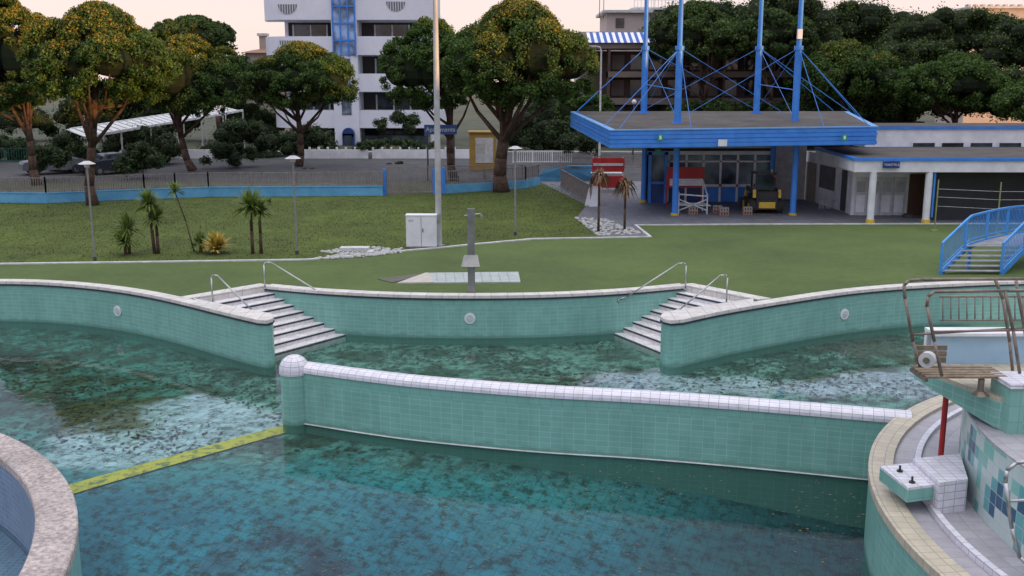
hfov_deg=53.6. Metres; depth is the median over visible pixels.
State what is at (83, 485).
floor line
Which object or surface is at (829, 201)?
plastic stool
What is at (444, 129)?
apartment sign
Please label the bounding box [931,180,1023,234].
net posts
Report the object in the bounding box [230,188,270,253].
yucca plant
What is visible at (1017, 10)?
distant building
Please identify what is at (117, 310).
pool light
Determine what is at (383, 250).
white stones
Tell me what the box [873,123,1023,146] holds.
roof
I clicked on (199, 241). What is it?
yucca plant
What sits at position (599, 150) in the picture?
street lamp
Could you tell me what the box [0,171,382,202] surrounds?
boundary fence
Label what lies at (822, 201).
plastic stool
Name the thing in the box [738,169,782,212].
skid steer loader
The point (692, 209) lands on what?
hollow block
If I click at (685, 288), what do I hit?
stair handrail
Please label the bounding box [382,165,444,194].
entrance gate
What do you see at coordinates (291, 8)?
balcony openings
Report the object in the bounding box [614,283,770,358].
pool steps
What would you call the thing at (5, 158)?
green fence
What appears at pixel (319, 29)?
windows
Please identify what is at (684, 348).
pool wall
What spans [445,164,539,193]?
boundary fence
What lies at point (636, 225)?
deck kerb
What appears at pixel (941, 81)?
pine tree
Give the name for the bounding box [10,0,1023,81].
sky
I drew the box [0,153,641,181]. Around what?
street
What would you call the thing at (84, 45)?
pine tree
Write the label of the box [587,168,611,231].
dry palm
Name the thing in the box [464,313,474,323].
pool light
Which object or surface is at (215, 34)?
pine tree
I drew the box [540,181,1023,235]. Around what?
patio paving
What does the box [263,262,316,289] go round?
stair handrail
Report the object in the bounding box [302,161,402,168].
shrubs
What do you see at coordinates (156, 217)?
yucca plant
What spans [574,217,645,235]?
white stones
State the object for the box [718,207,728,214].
hollow block
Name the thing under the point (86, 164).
garden lamp
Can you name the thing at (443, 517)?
floating leaves
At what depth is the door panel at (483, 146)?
73.45 m
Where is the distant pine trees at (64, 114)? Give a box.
[0,52,582,139]
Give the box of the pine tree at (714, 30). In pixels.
[648,0,753,110]
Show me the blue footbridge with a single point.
(1015, 238)
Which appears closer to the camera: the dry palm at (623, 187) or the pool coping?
the pool coping
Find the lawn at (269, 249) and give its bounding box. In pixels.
[0,184,596,262]
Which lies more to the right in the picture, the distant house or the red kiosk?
the red kiosk
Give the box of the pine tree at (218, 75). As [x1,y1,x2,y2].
[139,33,251,170]
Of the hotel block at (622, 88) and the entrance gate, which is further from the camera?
the hotel block at (622, 88)
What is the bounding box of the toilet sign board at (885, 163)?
[882,161,899,167]
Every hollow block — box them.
[688,206,697,213]
[712,205,721,212]
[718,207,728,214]
[742,206,751,214]
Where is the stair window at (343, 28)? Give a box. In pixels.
[331,0,356,114]
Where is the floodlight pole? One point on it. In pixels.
(438, 212)
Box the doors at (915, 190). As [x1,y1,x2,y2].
[804,161,924,214]
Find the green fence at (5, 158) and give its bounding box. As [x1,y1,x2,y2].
[0,148,102,160]
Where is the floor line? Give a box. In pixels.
[69,425,285,493]
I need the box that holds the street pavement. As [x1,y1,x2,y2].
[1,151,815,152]
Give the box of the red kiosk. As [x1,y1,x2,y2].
[590,157,624,187]
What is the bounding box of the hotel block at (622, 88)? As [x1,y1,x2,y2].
[580,32,924,147]
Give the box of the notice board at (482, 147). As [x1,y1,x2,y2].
[468,130,497,170]
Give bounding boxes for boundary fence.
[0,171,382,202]
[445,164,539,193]
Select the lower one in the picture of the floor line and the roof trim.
the floor line
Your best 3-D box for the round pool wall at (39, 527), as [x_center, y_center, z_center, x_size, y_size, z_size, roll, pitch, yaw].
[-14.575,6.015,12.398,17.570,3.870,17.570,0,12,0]
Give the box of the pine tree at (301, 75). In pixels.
[238,40,360,166]
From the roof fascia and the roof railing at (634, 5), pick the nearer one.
the roof fascia
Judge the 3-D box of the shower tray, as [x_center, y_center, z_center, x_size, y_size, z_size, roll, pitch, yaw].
[-2.105,-0.343,33.842,4.740,0.062,1.774,-1,12,-3]
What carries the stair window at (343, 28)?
attached to the walls at (343, 122)
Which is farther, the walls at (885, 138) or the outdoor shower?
the walls at (885, 138)
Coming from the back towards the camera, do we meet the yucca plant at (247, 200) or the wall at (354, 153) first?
the wall at (354, 153)
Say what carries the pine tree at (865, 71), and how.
on the ground at (472, 119)
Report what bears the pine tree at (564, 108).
on the street
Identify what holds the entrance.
on the ground at (472, 119)
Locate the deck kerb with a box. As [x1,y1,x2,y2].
[0,223,1021,264]
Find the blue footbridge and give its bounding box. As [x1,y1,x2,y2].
[938,205,1023,274]
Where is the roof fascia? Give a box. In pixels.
[815,150,1023,171]
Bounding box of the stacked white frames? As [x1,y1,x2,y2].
[678,181,710,213]
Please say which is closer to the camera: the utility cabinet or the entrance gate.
the utility cabinet
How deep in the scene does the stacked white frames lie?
49.96 m
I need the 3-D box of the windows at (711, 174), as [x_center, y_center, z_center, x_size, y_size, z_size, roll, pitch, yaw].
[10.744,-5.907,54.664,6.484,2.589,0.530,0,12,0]
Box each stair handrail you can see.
[210,274,252,309]
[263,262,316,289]
[618,263,686,301]
[673,274,727,310]
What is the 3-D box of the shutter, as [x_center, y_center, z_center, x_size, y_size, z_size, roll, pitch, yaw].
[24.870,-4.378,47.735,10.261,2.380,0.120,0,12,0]
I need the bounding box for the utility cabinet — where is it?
[405,213,436,247]
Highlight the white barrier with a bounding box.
[513,150,571,162]
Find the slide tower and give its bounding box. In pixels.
[861,277,1023,575]
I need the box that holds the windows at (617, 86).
[611,55,903,120]
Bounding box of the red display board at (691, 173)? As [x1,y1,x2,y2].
[666,167,704,205]
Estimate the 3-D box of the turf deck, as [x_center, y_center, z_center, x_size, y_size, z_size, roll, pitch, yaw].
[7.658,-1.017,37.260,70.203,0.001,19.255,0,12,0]
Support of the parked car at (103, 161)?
on the street
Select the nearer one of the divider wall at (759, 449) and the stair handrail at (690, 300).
the divider wall at (759, 449)
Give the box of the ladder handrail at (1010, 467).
[1003,460,1023,563]
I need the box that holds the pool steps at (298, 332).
[176,283,345,360]
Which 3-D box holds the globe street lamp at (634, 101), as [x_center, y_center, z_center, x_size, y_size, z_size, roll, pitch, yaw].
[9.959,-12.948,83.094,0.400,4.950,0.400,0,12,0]
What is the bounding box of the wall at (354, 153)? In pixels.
[172,147,468,158]
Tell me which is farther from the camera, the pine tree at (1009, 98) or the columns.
the pine tree at (1009, 98)
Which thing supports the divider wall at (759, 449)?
on the pool floor
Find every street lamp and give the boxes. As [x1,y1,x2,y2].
[589,45,601,157]
[632,99,636,159]
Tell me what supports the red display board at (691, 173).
on the patio paving
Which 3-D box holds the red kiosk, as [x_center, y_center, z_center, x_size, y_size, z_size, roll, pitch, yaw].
[5.711,-6.863,60.786,1.927,2.000,1.150,0,12,0]
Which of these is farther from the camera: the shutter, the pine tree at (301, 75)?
the pine tree at (301, 75)
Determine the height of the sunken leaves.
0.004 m
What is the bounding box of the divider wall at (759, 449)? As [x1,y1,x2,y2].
[279,354,911,528]
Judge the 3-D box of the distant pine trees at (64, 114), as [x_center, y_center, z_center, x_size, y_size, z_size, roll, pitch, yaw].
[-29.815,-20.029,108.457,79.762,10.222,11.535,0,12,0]
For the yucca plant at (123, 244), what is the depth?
38.13 m
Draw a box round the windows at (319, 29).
[288,23,423,143]
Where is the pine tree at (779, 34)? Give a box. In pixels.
[729,7,822,110]
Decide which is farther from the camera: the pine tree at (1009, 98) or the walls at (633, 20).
the walls at (633, 20)
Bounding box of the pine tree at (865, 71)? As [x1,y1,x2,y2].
[783,38,905,146]
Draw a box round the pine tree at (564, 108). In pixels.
[554,80,614,155]
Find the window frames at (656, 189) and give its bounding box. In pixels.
[647,151,769,202]
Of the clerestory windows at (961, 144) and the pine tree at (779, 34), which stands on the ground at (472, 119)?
the pine tree at (779, 34)
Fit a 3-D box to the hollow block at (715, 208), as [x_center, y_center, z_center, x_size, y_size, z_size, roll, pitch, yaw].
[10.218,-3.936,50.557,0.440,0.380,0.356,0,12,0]
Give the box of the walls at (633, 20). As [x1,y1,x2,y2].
[574,8,664,82]
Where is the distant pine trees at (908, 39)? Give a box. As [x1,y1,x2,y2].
[638,0,1023,122]
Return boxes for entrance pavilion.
[570,0,877,215]
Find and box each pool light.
[114,306,120,315]
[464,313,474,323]
[840,309,848,319]
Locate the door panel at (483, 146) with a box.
[475,138,492,162]
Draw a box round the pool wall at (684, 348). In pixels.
[0,286,1023,375]
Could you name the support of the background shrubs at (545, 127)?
on the ground at (472, 119)
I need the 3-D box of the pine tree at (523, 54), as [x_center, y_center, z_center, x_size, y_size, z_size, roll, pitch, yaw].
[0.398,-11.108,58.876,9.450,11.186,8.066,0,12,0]
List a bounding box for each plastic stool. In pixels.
[819,200,824,208]
[826,200,831,208]
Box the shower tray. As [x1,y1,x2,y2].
[378,272,520,283]
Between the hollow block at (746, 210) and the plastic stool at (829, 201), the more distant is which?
the plastic stool at (829, 201)
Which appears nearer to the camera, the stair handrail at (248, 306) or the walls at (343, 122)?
the stair handrail at (248, 306)
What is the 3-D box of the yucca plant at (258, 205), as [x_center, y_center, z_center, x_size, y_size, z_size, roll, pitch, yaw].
[-9.547,-2.378,38.411,1.206,2.212,1.135,-7,14,-31]
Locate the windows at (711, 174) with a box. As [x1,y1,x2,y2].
[652,155,769,201]
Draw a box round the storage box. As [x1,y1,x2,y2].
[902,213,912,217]
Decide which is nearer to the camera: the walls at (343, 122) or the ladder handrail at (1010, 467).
the ladder handrail at (1010, 467)
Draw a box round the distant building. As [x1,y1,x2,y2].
[934,4,1023,122]
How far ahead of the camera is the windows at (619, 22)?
121.04 m
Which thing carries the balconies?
attached to the walls at (343, 122)
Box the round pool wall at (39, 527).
[0,433,81,575]
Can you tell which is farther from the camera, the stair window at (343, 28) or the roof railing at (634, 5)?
the roof railing at (634, 5)
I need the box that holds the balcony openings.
[278,2,410,109]
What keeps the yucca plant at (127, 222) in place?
on the lawn at (269, 249)
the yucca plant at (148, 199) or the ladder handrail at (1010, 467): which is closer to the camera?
the ladder handrail at (1010, 467)
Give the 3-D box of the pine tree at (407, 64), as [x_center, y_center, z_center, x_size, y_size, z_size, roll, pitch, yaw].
[-5.305,-12.234,65.931,6.946,10.624,6.335,0,12,0]
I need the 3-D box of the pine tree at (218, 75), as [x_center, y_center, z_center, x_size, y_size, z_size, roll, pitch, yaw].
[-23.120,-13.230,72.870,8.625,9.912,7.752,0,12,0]
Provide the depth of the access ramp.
66.32 m
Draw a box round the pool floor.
[0,328,940,575]
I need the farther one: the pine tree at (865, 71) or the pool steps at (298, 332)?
the pine tree at (865, 71)
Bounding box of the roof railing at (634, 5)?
[599,0,689,17]
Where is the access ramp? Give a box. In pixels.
[445,155,640,200]
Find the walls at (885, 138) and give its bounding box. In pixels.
[775,129,1023,214]
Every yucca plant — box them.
[109,227,140,254]
[110,210,146,253]
[127,185,165,253]
[143,204,170,253]
[165,180,194,251]
[189,230,207,251]
[200,231,234,253]
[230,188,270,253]
[245,197,274,253]
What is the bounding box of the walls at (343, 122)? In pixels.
[284,0,433,144]
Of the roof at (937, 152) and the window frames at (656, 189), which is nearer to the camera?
the roof at (937, 152)
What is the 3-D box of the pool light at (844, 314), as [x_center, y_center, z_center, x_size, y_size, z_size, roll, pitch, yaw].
[10.408,0.817,31.764,0.339,0.339,0.224,0,12,0]
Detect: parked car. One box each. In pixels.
[18,155,85,173]
[75,152,138,175]
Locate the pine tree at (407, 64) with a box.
[377,16,473,180]
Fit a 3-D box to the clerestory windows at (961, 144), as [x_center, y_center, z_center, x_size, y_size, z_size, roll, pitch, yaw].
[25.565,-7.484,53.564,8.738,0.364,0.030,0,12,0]
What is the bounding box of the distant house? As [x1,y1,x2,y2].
[241,33,288,133]
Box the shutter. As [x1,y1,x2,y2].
[929,172,1023,219]
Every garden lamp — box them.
[79,161,96,260]
[285,156,300,253]
[508,146,521,234]
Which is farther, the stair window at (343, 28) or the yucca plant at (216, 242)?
the stair window at (343, 28)
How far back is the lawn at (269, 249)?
46.15 m
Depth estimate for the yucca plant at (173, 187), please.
38.74 m
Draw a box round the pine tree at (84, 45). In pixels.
[15,0,178,205]
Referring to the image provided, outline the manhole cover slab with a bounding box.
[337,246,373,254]
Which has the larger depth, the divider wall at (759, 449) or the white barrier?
the white barrier
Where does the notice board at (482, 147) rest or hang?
on the street
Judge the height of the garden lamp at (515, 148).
3.779 m
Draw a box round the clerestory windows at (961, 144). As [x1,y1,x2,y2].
[913,143,1020,146]
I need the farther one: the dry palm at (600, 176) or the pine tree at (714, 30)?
the pine tree at (714, 30)
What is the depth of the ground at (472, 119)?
107.57 m
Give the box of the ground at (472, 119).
[0,82,934,236]
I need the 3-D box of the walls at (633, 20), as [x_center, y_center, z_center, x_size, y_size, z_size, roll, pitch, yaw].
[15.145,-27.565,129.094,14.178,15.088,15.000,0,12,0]
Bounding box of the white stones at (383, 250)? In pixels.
[315,246,402,259]
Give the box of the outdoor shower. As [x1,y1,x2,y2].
[461,208,482,292]
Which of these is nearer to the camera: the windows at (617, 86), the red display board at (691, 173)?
the red display board at (691, 173)
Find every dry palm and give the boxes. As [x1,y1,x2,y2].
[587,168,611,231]
[613,174,636,229]
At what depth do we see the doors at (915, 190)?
49.51 m
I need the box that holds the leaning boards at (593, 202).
[585,186,601,206]
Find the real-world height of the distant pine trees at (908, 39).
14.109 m
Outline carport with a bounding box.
[66,105,244,157]
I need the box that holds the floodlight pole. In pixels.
[433,0,444,246]
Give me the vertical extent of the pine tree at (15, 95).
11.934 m
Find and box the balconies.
[264,0,446,127]
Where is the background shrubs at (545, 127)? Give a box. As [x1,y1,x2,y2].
[0,96,598,176]
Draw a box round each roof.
[821,147,1023,157]
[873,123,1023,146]
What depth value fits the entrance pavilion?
50.07 m
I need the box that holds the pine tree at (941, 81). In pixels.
[891,51,1012,122]
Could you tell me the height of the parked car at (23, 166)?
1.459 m
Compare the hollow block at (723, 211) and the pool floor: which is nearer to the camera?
the pool floor
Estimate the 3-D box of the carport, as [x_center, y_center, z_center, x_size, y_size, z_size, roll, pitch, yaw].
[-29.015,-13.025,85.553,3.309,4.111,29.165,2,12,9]
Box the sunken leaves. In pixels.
[0,332,936,454]
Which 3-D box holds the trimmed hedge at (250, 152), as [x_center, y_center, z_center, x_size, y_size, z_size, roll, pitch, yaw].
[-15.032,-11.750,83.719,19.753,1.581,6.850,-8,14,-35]
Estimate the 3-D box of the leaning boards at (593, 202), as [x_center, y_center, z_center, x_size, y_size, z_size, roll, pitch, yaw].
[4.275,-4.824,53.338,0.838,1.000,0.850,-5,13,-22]
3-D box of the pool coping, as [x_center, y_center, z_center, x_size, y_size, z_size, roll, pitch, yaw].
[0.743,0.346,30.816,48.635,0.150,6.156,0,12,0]
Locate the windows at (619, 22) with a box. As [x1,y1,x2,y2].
[586,18,623,38]
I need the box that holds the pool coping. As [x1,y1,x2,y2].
[0,279,1023,325]
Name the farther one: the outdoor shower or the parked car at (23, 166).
the parked car at (23, 166)
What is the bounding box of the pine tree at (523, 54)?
[439,0,600,192]
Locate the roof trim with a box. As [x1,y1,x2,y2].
[815,147,1023,160]
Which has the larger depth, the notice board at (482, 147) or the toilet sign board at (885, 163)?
the notice board at (482, 147)
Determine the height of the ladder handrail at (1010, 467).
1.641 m
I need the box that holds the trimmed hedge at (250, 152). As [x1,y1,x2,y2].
[225,137,433,161]
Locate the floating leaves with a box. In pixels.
[3,454,864,575]
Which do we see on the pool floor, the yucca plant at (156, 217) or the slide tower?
the slide tower
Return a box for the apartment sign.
[424,125,456,180]
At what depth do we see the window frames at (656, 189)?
54.61 m
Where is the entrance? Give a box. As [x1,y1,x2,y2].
[342,128,428,145]
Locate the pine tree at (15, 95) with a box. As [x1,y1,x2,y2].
[0,0,62,185]
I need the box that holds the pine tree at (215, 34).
[148,13,237,127]
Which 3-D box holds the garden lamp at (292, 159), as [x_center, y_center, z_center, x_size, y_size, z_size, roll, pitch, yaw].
[-8.177,-3.106,38.178,0.593,3.732,0.593,0,12,0]
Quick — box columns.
[865,172,935,222]
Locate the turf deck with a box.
[0,224,1023,300]
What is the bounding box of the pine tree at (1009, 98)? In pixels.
[986,79,1023,122]

